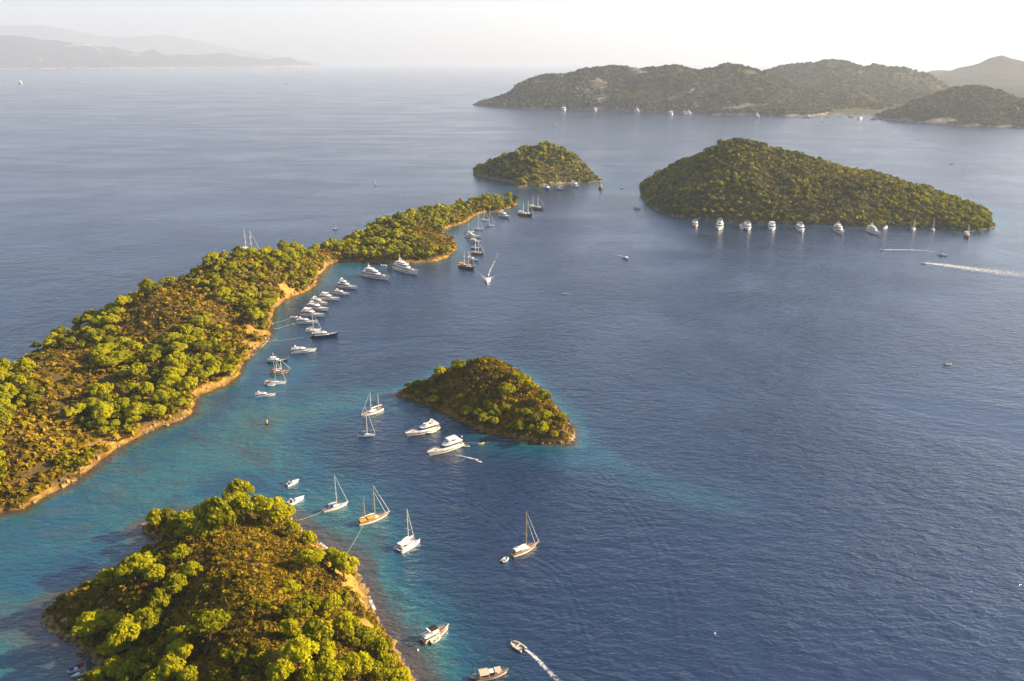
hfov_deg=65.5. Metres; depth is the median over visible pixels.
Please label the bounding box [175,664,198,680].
pine tree
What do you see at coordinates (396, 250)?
pine tree
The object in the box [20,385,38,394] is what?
pine tree
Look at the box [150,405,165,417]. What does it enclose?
pine tree
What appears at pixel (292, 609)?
pine tree
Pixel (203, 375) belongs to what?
pine tree
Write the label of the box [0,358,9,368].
pine tree
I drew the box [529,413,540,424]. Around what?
pine tree
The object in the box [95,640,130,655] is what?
pine tree
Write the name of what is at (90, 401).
pine tree
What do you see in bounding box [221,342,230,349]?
pine tree
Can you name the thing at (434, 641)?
inflatable dinghy
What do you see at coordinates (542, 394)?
pine tree
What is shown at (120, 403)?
pine tree
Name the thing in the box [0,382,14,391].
pine tree
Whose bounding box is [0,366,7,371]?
pine tree
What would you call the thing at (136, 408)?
pine tree
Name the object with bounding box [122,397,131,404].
pine tree
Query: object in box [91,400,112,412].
pine tree
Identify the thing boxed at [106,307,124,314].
pine tree
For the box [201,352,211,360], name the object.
pine tree
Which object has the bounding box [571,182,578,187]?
motor yacht
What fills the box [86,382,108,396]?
pine tree
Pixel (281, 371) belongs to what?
gulet
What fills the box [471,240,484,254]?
gulet
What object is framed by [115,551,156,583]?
pine tree
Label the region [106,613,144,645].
pine tree
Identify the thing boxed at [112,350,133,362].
pine tree
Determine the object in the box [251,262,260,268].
pine tree
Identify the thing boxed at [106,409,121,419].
pine tree
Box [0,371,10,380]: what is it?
pine tree
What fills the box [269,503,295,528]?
pine tree
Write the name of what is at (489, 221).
sailing yacht
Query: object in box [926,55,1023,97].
hazy mountain
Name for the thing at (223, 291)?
pine tree
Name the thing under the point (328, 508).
sailing yacht
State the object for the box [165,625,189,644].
pine tree
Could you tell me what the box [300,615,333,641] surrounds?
pine tree
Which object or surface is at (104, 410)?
pine tree
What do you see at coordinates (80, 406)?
pine tree
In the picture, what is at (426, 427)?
motor yacht
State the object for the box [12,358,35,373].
pine tree
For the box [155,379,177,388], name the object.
pine tree
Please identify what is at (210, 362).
pine tree
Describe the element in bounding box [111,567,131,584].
pine tree
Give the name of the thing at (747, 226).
motor yacht
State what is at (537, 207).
gulet
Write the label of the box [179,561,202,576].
pine tree
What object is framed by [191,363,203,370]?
pine tree
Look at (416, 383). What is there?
pine tree
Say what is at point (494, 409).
pine tree
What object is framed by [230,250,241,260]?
pine tree
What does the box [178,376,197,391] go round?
pine tree
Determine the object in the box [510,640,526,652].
inflatable speedboat
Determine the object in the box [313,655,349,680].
pine tree
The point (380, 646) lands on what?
pine tree
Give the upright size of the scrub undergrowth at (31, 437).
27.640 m
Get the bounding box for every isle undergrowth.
[473,145,601,185]
[639,137,995,230]
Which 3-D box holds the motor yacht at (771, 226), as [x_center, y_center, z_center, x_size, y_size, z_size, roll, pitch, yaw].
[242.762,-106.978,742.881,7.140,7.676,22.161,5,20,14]
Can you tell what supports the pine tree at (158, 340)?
on the peninsula terrain at (144, 422)
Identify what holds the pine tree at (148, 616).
on the islet terrain at (350, 582)
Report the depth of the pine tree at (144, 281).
483.38 m
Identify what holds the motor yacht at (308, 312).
on the sea
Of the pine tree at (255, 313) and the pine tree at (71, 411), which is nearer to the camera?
the pine tree at (71, 411)
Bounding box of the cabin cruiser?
[67,663,87,672]
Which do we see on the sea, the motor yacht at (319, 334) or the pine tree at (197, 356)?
the motor yacht at (319, 334)
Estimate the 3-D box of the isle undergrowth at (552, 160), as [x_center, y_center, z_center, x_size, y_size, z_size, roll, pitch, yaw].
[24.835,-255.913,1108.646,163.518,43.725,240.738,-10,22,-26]
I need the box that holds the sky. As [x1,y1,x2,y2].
[0,0,1023,63]
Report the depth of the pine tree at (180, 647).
181.93 m
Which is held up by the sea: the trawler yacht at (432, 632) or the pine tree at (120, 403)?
the trawler yacht at (432, 632)
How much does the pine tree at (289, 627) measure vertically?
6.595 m
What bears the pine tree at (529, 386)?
on the islet terrain at (513, 434)
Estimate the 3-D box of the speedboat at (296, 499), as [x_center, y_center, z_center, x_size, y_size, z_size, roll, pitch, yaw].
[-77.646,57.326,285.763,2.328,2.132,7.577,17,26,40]
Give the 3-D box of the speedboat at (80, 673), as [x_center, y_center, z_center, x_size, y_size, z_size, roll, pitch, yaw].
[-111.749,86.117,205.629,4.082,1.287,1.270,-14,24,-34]
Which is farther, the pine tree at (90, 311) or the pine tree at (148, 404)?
the pine tree at (90, 311)
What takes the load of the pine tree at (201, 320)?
on the peninsula terrain at (144, 422)
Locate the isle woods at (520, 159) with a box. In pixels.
[475,140,597,180]
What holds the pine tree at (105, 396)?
on the peninsula terrain at (144, 422)
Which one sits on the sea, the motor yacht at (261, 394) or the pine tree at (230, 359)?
the motor yacht at (261, 394)
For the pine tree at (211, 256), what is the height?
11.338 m
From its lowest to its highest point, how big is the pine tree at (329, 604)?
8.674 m
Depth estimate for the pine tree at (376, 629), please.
204.79 m
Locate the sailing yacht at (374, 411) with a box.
[361,394,383,416]
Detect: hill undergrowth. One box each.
[477,62,832,113]
[763,58,950,108]
[875,84,1023,125]
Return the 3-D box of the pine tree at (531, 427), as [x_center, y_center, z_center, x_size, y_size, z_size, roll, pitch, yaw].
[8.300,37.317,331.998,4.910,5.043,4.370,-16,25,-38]
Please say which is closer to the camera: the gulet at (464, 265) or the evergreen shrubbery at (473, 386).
the evergreen shrubbery at (473, 386)
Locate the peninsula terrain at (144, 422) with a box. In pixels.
[0,203,516,512]
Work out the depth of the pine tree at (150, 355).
391.48 m
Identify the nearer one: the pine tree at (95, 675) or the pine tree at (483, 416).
the pine tree at (95, 675)
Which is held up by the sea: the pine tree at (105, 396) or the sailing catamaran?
the sailing catamaran
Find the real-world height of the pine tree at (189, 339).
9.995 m
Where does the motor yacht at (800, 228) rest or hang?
on the sea
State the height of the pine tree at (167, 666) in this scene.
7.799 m
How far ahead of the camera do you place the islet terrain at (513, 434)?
351.14 m
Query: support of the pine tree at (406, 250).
on the peninsula terrain at (144, 422)
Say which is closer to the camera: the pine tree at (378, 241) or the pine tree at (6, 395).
the pine tree at (6, 395)
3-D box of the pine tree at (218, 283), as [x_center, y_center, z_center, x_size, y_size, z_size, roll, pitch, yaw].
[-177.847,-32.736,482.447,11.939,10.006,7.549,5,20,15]
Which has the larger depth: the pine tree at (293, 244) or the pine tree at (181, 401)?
the pine tree at (293, 244)
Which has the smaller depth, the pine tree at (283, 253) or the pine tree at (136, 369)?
the pine tree at (136, 369)
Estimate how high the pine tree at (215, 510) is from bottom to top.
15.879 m
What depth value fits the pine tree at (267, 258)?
534.13 m
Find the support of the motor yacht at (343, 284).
on the sea
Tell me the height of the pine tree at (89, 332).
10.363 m
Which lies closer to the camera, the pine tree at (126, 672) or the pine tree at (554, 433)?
the pine tree at (126, 672)
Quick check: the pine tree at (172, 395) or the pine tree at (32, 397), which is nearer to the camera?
the pine tree at (32, 397)
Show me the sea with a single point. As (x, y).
(790, 454)
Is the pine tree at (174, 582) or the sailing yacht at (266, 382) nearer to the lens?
the pine tree at (174, 582)
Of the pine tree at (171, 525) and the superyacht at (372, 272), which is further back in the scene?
the superyacht at (372, 272)
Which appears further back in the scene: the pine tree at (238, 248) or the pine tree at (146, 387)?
the pine tree at (238, 248)
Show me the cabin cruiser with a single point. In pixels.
(81, 666)
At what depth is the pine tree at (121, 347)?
402.66 m
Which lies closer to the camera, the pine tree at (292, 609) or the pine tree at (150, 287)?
the pine tree at (292, 609)
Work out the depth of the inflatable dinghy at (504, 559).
252.41 m
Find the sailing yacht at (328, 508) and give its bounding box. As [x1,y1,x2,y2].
[322,475,347,512]
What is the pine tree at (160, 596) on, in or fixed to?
on the islet terrain at (350, 582)
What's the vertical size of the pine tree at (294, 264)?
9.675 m
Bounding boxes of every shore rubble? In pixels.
[14,204,517,508]
[40,517,415,680]
[397,380,575,443]
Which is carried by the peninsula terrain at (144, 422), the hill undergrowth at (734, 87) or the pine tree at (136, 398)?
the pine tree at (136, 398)
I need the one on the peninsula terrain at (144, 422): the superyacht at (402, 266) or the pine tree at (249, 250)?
the pine tree at (249, 250)
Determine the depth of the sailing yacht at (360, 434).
335.07 m
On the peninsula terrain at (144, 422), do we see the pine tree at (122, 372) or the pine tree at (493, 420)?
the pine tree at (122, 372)
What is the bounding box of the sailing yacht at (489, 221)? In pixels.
[485,211,494,225]
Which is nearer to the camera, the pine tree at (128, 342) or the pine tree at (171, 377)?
the pine tree at (171, 377)
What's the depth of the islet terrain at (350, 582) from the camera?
215.09 m
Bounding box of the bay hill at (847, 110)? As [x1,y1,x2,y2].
[768,60,944,114]
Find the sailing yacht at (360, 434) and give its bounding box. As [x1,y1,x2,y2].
[358,407,374,436]
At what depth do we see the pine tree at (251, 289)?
493.08 m
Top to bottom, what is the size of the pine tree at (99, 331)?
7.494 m
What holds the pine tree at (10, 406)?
on the peninsula terrain at (144, 422)
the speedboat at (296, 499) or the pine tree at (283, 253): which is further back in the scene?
the pine tree at (283, 253)
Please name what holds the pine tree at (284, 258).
on the peninsula terrain at (144, 422)
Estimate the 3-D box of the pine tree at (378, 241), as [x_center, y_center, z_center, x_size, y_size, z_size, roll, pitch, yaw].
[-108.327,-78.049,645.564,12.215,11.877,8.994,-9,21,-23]
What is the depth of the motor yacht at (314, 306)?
503.33 m
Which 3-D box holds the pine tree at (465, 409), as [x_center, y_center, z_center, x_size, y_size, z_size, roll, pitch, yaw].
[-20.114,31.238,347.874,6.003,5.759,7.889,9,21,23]
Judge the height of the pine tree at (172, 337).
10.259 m
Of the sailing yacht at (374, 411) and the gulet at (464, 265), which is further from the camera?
the gulet at (464, 265)
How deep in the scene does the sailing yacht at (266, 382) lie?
388.29 m
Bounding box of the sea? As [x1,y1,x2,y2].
[0,64,1023,680]
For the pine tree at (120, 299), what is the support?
on the peninsula terrain at (144, 422)
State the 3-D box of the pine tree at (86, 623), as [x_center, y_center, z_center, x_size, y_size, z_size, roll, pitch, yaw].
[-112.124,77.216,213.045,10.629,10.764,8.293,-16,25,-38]
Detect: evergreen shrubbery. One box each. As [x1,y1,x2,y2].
[26,201,509,477]
[71,509,399,680]
[403,356,541,430]
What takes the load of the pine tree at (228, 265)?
on the peninsula terrain at (144, 422)
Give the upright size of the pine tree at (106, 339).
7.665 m
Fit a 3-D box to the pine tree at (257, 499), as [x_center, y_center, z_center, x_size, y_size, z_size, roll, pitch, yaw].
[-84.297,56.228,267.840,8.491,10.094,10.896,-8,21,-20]
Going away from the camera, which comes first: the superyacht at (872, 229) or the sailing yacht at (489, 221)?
the superyacht at (872, 229)
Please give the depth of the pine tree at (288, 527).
249.79 m
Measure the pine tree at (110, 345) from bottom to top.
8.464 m
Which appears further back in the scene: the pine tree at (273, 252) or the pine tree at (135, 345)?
the pine tree at (273, 252)
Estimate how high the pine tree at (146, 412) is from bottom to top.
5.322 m
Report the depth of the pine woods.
552.53 m
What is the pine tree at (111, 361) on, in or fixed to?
on the peninsula terrain at (144, 422)
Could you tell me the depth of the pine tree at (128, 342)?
408.79 m
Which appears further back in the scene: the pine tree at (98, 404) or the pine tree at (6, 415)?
the pine tree at (98, 404)
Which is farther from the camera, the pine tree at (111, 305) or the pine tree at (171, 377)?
the pine tree at (111, 305)
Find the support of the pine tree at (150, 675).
on the islet terrain at (350, 582)
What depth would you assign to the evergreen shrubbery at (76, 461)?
399.65 m
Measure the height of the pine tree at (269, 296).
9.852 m
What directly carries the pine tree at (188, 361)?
on the peninsula terrain at (144, 422)
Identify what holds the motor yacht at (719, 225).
on the sea
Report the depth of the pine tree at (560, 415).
337.64 m
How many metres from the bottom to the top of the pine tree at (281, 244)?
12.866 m
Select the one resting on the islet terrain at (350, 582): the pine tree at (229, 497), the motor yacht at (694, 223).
the pine tree at (229, 497)
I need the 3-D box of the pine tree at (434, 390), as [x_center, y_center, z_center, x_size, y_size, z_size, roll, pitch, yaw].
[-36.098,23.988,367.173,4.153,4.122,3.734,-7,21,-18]
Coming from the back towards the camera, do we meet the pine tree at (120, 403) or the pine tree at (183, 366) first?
the pine tree at (183, 366)
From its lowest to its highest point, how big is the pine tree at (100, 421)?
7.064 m
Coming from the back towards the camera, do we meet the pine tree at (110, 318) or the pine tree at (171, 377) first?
the pine tree at (110, 318)
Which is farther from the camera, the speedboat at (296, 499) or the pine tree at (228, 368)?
the pine tree at (228, 368)
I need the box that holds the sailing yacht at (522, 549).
[511,511,538,557]
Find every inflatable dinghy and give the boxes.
[429,636,440,644]
[499,556,508,562]
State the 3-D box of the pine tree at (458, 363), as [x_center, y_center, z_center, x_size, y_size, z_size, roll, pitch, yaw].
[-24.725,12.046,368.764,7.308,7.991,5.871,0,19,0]
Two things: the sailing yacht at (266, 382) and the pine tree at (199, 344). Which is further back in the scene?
the pine tree at (199, 344)
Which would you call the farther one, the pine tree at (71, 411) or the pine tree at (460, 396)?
the pine tree at (460, 396)
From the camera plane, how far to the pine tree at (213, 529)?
240.79 m
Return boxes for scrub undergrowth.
[0,199,517,507]
[45,512,409,680]
[399,356,574,439]
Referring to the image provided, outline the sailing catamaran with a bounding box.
[393,511,419,552]
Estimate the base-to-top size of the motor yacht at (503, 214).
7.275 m
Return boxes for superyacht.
[360,264,389,279]
[392,256,417,274]
[833,221,844,234]
[866,225,880,234]
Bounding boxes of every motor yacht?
[254,391,275,397]
[266,356,287,363]
[289,345,316,353]
[295,316,317,323]
[299,307,323,316]
[306,300,328,310]
[310,296,327,304]
[310,329,338,337]
[318,291,339,300]
[333,288,348,294]
[335,278,357,288]
[405,418,440,436]
[427,434,464,455]
[465,231,480,237]
[466,256,478,260]
[469,238,481,242]
[498,210,508,217]
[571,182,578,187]
[692,221,697,226]
[716,218,723,229]
[739,223,744,229]
[744,221,751,230]
[768,221,775,230]
[796,222,804,232]
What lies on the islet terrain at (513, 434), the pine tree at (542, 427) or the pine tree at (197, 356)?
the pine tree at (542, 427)
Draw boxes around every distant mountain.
[0,25,323,64]
[0,35,319,68]
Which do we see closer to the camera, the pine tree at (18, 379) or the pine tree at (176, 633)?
the pine tree at (176, 633)
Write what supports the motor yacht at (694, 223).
on the sea
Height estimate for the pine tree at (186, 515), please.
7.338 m
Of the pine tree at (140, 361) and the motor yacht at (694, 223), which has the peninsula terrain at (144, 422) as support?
the pine tree at (140, 361)
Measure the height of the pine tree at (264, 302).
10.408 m
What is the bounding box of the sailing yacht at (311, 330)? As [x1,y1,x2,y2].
[305,314,320,331]
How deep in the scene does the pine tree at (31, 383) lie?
357.55 m
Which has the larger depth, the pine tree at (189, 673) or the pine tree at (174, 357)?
the pine tree at (174, 357)
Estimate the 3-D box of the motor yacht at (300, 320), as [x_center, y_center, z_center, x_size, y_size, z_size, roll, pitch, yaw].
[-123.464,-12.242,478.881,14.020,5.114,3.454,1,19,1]
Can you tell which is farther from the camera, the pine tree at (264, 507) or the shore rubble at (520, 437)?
the shore rubble at (520, 437)
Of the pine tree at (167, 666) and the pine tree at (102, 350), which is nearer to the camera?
the pine tree at (167, 666)
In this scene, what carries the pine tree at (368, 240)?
on the peninsula terrain at (144, 422)
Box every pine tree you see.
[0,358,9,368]
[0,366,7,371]
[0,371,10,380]
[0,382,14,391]
[0,392,12,399]
[0,398,10,406]
[0,408,14,428]
[0,450,5,458]
[3,403,16,410]
[8,387,20,396]
[10,375,26,386]
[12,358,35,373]
[13,372,26,376]
[20,380,38,387]
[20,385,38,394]
[25,393,41,405]
[40,339,55,345]
[46,332,57,339]
[50,325,69,334]
[56,337,72,347]
[62,407,78,416]
[71,316,84,327]
[71,609,108,636]
[73,402,86,412]
[74,325,87,338]
[78,667,110,680]
[81,309,98,315]
[81,314,93,324]
[82,327,95,338]
[83,397,100,406]
[85,404,93,412]
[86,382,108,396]
[89,354,108,367]
[90,347,110,355]
[91,315,104,326]
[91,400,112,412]
[91,404,113,418]
[91,417,108,426]
[92,344,101,349]
[94,328,105,335]
[95,567,113,584]
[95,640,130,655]
[97,426,110,436]
[97,609,124,629]
[98,393,113,400]
[99,357,122,368]
[99,655,121,677]
[100,342,118,350]
[101,335,114,342]
[102,313,120,324]
[102,324,114,332]
[104,302,119,308]
[105,382,113,392]
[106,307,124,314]
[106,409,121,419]
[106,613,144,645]
[107,350,117,356]
[108,419,120,426]
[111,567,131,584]
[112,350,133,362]
[113,398,128,412]
[114,295,127,307]
[114,336,130,346]
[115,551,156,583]
[116,659,142,680]
[117,368,127,375]
[118,345,128,350]
[121,648,160,672]
[122,382,139,391]
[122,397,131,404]
[124,340,134,350]
[124,356,141,363]
[124,402,147,415]
[125,414,141,423]
[127,342,142,350]
[127,362,147,381]
[131,359,146,363]
[131,395,142,402]
[133,606,161,630]
[135,349,145,356]
[138,278,155,286]
[138,382,153,396]
[139,563,165,584]
[140,669,169,680]
[142,283,156,292]
[143,349,160,363]
[143,408,150,417]
[144,401,151,407]
[145,508,161,526]
[145,587,174,612]
[148,344,160,350]
[150,390,168,404]
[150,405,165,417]
[154,655,185,680]
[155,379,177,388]
[156,335,166,347]
[157,374,180,381]
[158,276,177,287]
[159,387,174,390]
[160,508,176,519]
[161,366,170,375]
[161,367,184,379]
[162,332,182,342]
[162,345,171,353]
[162,515,184,542]
[164,572,186,595]
[165,351,185,363]
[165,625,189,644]
[165,638,192,661]
[167,390,180,400]
[168,341,187,351]
[168,543,192,562]
[171,363,186,377]
[172,511,194,518]
[174,517,208,542]
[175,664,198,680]
[176,398,186,407]
[177,335,196,348]
[178,324,195,333]
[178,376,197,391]
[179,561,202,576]
[183,357,193,367]
[183,608,231,641]
[188,315,209,328]
[190,328,200,336]
[191,339,211,353]
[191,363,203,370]
[192,354,201,359]
[193,496,236,533]
[194,371,209,381]
[201,252,219,264]
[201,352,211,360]
[201,523,220,537]
[204,356,221,367]
[205,272,219,278]
[205,365,220,374]
[210,279,226,288]
[214,344,225,354]
[215,287,231,296]
[220,269,231,278]
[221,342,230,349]
[221,364,237,376]
[221,478,254,498]
[222,261,236,269]
[223,355,237,363]
[223,493,236,502]
[227,494,254,522]
[230,245,244,252]
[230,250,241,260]
[237,297,258,307]
[243,286,257,292]
[244,247,256,256]
[246,275,258,281]
[246,308,264,323]
[250,494,270,512]
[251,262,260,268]
[252,496,284,517]
[256,247,269,254]
[258,297,275,307]
[259,311,269,319]
[261,255,273,265]
[261,293,276,299]
[265,658,294,680]
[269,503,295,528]
[270,249,281,255]
[275,252,287,257]
[275,634,319,669]
[276,255,292,262]
[276,601,302,618]
[277,240,289,247]
[278,617,301,638]
[279,579,301,594]
[281,520,299,536]
[288,261,299,272]
[289,242,301,247]
[289,250,298,259]
[293,548,325,568]
[294,592,320,618]
[297,660,321,680]
[299,529,316,544]
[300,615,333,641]
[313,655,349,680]
[316,640,336,661]
[318,592,342,617]
[322,547,335,565]
[328,549,359,577]
[332,610,360,637]
[336,651,373,680]
[345,625,373,649]
[362,659,389,680]
[364,237,372,244]
[365,635,393,661]
[368,625,380,642]
[371,237,384,244]
[381,653,398,668]
[383,665,412,680]
[391,229,402,239]
[391,248,399,256]
[392,214,403,221]
[400,245,412,256]
[402,217,413,225]
[403,382,411,386]
[405,207,416,213]
[412,380,423,386]
[415,237,430,243]
[425,243,438,254]
[426,395,439,404]
[429,388,437,393]
[433,366,445,375]
[451,359,465,372]
[456,394,464,398]
[460,405,472,414]
[473,408,481,416]
[478,411,492,421]
[483,400,490,406]
[487,405,500,413]
[489,416,498,423]
[498,382,515,396]
[500,403,510,411]
[507,370,516,377]
[512,420,526,433]
[513,373,531,388]
[520,408,531,417]
[523,383,536,390]
[526,424,536,433]
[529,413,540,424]
[534,389,551,404]
[536,420,548,436]
[540,410,551,419]
[550,430,558,439]
[556,413,566,417]
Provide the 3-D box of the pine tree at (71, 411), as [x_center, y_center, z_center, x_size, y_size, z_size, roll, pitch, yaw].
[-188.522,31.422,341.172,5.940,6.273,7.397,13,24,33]
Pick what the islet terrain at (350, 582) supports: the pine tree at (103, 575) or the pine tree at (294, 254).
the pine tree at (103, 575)
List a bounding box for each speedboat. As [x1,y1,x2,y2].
[71,669,87,676]
[285,479,298,486]
[286,495,303,504]
[485,276,490,282]
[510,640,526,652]
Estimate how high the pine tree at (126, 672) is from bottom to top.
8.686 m
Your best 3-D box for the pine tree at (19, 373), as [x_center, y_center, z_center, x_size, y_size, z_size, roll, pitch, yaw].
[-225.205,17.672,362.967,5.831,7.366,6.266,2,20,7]
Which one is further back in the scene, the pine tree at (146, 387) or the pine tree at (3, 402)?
the pine tree at (146, 387)
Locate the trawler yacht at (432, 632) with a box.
[419,623,448,644]
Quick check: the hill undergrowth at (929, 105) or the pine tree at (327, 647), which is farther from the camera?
the hill undergrowth at (929, 105)
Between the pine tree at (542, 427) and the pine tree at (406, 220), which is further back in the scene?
the pine tree at (406, 220)
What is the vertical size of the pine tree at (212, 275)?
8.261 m
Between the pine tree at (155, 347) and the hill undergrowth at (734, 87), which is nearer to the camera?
the pine tree at (155, 347)
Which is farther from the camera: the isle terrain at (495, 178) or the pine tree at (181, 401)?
the isle terrain at (495, 178)
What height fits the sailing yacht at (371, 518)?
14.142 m
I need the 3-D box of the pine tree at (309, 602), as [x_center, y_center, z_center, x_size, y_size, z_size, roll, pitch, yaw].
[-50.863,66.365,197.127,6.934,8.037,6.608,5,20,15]
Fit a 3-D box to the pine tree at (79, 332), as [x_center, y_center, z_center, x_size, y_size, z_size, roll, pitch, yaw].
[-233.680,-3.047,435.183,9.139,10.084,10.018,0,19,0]
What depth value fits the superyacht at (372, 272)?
576.38 m
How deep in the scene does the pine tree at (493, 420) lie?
337.76 m
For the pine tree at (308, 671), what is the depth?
166.86 m
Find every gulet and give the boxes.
[270,360,290,374]
[458,252,475,269]
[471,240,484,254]
[517,202,533,215]
[529,199,543,209]
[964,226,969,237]
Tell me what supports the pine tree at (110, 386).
on the peninsula terrain at (144, 422)
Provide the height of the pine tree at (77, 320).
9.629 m
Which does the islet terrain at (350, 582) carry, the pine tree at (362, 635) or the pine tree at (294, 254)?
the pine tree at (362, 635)
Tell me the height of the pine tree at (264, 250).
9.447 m
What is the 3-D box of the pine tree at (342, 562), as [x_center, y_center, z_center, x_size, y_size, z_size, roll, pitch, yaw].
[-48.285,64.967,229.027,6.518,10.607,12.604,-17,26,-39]
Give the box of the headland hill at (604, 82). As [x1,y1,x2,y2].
[473,64,829,116]
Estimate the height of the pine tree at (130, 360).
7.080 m
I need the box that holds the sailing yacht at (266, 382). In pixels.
[263,356,286,384]
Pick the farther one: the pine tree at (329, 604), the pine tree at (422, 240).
the pine tree at (422, 240)
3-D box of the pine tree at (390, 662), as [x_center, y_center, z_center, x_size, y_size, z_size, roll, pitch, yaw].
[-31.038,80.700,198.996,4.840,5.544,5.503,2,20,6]
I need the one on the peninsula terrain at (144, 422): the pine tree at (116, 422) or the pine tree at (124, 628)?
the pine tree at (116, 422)
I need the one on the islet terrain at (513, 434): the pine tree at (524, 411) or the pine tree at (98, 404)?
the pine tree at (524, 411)
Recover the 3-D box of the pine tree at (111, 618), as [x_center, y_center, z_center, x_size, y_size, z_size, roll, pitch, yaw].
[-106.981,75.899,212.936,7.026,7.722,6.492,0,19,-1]
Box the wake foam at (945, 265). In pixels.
[926,263,1017,275]
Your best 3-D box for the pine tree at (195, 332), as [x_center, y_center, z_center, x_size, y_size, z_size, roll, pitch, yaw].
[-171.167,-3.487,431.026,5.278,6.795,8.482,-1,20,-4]
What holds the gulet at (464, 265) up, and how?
on the sea
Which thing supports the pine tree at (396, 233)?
on the peninsula terrain at (144, 422)
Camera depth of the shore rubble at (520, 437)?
337.82 m
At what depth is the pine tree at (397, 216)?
694.71 m
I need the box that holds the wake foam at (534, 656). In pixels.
[521,648,553,674]
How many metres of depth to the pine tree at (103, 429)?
328.93 m
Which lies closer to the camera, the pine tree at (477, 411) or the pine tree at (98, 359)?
the pine tree at (477, 411)
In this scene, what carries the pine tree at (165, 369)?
on the peninsula terrain at (144, 422)
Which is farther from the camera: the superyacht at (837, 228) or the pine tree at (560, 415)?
the superyacht at (837, 228)
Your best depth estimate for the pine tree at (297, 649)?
170.23 m
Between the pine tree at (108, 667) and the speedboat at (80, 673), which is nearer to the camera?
the pine tree at (108, 667)
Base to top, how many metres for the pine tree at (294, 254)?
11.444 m
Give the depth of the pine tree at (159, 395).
354.60 m
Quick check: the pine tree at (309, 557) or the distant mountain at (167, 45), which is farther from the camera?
the distant mountain at (167, 45)
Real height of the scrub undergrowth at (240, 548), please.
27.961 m
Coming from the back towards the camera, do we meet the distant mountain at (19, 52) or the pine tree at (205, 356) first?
the distant mountain at (19, 52)
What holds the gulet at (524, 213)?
on the sea
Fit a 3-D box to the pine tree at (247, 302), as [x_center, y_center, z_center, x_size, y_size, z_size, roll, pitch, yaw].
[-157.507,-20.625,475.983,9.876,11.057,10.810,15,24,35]
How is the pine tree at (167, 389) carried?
on the peninsula terrain at (144, 422)
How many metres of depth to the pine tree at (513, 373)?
357.75 m
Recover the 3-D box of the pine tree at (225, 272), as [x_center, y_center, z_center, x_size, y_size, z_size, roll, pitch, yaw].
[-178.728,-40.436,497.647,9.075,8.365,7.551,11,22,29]
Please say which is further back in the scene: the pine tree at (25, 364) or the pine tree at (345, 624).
the pine tree at (25, 364)
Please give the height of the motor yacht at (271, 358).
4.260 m
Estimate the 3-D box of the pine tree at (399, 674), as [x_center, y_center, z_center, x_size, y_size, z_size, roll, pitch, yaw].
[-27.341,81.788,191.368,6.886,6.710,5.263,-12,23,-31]
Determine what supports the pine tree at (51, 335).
on the peninsula terrain at (144, 422)
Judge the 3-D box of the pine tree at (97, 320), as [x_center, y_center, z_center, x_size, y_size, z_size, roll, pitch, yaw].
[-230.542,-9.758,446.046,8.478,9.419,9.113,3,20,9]
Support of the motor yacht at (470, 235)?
on the sea
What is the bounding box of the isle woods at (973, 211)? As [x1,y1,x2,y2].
[640,139,992,227]
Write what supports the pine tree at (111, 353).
on the peninsula terrain at (144, 422)
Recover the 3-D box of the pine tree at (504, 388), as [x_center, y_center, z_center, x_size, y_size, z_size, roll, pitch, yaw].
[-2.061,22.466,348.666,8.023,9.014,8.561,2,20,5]
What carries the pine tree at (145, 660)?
on the islet terrain at (350, 582)
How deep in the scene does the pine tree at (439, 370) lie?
373.28 m
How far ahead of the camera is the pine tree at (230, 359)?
399.16 m
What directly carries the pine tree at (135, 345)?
on the peninsula terrain at (144, 422)
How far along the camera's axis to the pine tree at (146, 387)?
359.17 m
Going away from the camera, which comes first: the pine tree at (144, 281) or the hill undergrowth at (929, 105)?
the pine tree at (144, 281)
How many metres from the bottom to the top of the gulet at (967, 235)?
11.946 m
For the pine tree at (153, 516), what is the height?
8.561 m
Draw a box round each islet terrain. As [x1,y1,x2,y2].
[41,508,414,680]
[395,361,573,442]
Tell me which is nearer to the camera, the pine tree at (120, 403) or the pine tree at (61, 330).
the pine tree at (120, 403)
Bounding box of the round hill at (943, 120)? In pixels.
[872,87,1023,127]
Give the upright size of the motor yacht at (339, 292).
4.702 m
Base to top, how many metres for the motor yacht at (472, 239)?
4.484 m
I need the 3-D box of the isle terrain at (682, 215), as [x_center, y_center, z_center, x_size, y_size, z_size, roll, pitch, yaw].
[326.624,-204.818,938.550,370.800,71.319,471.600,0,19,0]
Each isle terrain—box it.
[473,148,603,186]
[639,141,994,231]
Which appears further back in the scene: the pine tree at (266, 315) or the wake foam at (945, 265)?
the wake foam at (945, 265)
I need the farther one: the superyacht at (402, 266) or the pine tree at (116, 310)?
the superyacht at (402, 266)
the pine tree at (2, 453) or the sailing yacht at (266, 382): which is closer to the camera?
the pine tree at (2, 453)
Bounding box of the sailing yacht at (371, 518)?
[357,489,388,525]
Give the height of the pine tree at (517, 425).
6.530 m
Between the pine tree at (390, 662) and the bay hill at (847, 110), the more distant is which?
the bay hill at (847, 110)
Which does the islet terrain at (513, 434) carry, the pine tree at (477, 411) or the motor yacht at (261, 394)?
the pine tree at (477, 411)
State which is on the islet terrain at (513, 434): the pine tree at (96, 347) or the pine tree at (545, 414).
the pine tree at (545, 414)
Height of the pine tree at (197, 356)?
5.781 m
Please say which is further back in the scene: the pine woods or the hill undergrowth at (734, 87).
the hill undergrowth at (734, 87)
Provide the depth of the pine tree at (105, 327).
440.79 m

